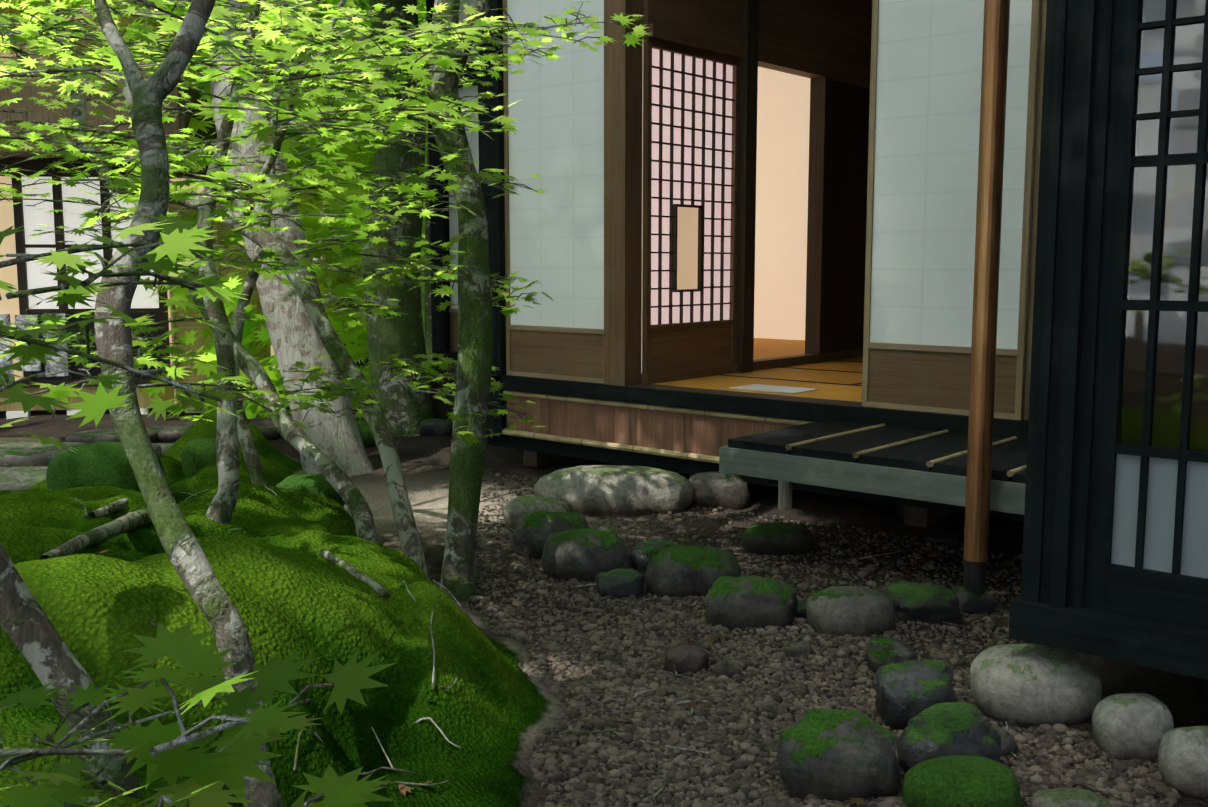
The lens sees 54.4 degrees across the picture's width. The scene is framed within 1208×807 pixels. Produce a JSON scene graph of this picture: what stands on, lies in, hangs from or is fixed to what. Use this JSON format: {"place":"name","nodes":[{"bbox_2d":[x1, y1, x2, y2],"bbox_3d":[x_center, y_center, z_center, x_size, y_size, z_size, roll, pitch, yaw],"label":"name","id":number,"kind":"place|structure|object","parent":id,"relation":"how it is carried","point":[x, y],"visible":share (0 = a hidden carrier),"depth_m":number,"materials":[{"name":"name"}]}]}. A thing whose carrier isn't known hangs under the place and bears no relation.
{"place":"outdoors","nodes":[
{"label":"outdoors","id":0,"kind":"place"},
{"bbox_2d":[0,274,1207,806],"bbox_3d":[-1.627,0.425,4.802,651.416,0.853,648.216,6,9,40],"label":"garden ground","id":1,"kind":"structure","parent":0,"point":[290,590],"depth_m":2.72,"materials":[{"name":"soil"}]},
{"bbox_2d":[0,0,294,418],"bbox_3d":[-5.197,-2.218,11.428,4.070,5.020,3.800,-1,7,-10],"label":"back building","id":2,"kind":"structure","parent":1,"relation":"on","point":[25,276],"depth_m":10.43,"materials":[{"name":"paint"}]},
{"bbox_2d":[0,0,427,420],"bbox_3d":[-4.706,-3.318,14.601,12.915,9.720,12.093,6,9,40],"label":"hedge","id":3,"kind":"object","parent":1,"relation":"on","point":[357,350],"visible":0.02,"depth_m":10.13,"materials":[{"name":"green plant"}]},
{"bbox_2d":[206,0,374,475],"bbox_3d":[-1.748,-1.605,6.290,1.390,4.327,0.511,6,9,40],"label":"tree trunk","id":4,"kind":"object","parent":1,"relation":"on","point":[293,335],"visible":0.48,"depth_m":6.14,"materials":[{"name":"grey wood"}]},
{"bbox_2d":[0,0,649,806],"bbox_3d":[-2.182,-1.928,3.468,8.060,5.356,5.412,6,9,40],"label":"maple","id":5,"kind":"object","parent":1,"relation":"on","point":[232,764],"depth_m":3.09,"materials":[{"name":"green plant"}]},
{"bbox_2d":[0,0,492,798],"bbox_3d":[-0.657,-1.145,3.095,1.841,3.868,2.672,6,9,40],"label":"mossy maple trunks","id":6,"kind":"object","parent":5,"relation":"attached to","point":[36,638],"visible":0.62,"depth_m":3.74,"materials":[{"name":"plant"}]},
{"bbox_2d":[362,0,434,436],"bbox_3d":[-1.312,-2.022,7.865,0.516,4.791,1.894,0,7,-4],"label":"mossy tree trunks","id":7,"kind":"object","parent":1,"relation":"on","point":[407,410],"visible":0.42,"depth_m":7.34,"materials":[{"name":"plant"}]},
{"bbox_2d":[0,414,1034,773],"bbox_3d":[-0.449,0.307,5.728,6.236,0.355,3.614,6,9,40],"label":"stones","id":8,"kind":"object","parent":1,"relation":"on","point":[924,709],"depth_m":3.41,"materials":[{"name":"grey stone"}]},
{"bbox_2d":[46,419,1022,806],"bbox_3d":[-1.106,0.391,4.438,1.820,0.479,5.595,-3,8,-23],"label":"mossy rocks","id":9,"kind":"object","parent":1,"relation":"on","point":[960,781],"visible":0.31,"depth_m":4.31,"materials":[{"name":"green plant"}]},
{"bbox_2d":[0,437,1207,806],"bbox_3d":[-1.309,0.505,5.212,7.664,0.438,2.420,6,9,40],"label":"pale stones","id":10,"kind":"object","parent":1,"relation":"on","point":[1036,685],"visible":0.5,"depth_m":2.73,"materials":[{"name":"grey stone"}]},
{"bbox_2d":[75,459,1167,805],"bbox_3d":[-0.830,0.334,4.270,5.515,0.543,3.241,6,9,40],"label":"fallen litter","id":11,"kind":"object","parent":1,"relation":"on","point":[541,727],"depth_m":2.67,"materials":[{"name":"brown plant"}]},
{"bbox_2d":[664,645,708,673],"bbox_3d":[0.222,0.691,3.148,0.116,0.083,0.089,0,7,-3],"label":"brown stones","id":12,"kind":"object","parent":1,"relation":"on","point":[686,658],"visible":0.85,"depth_m":3.11,"materials":[{"name":"brown stone"}]},
{"bbox_2d":[510,504,950,801],"bbox_3d":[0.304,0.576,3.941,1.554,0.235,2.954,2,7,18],"label":"mossy rocks","id":13,"kind":"object","parent":1,"relation":"on","point":[839,755],"visible":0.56,"depth_m":3.47,"materials":[{"name":"grey stone"}]},
{"bbox_2d":[426,0,1046,595],"bbox_3d":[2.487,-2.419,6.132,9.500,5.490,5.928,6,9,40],"label":"house","id":14,"kind":"structure","parent":1,"relation":"on","point":[784,246],"depth_m":5.74,"materials":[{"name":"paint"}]},
{"bbox_2d":[1009,0,1207,679],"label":"sliding door","id":15,"kind":"structure","parent":14,"relation":"attached to","point":[1115,553],"depth_m":2.62,"materials":[{"name":"paint"}]},
{"bbox_2d":[465,469,1180,806],"bbox_3d":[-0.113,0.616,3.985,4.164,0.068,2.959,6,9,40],"label":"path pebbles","id":16,"kind":"object","parent":1,"relation":"on","point":[774,706],"visible":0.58,"depth_m":2.99,"materials":[{"name":"grey gravel"}]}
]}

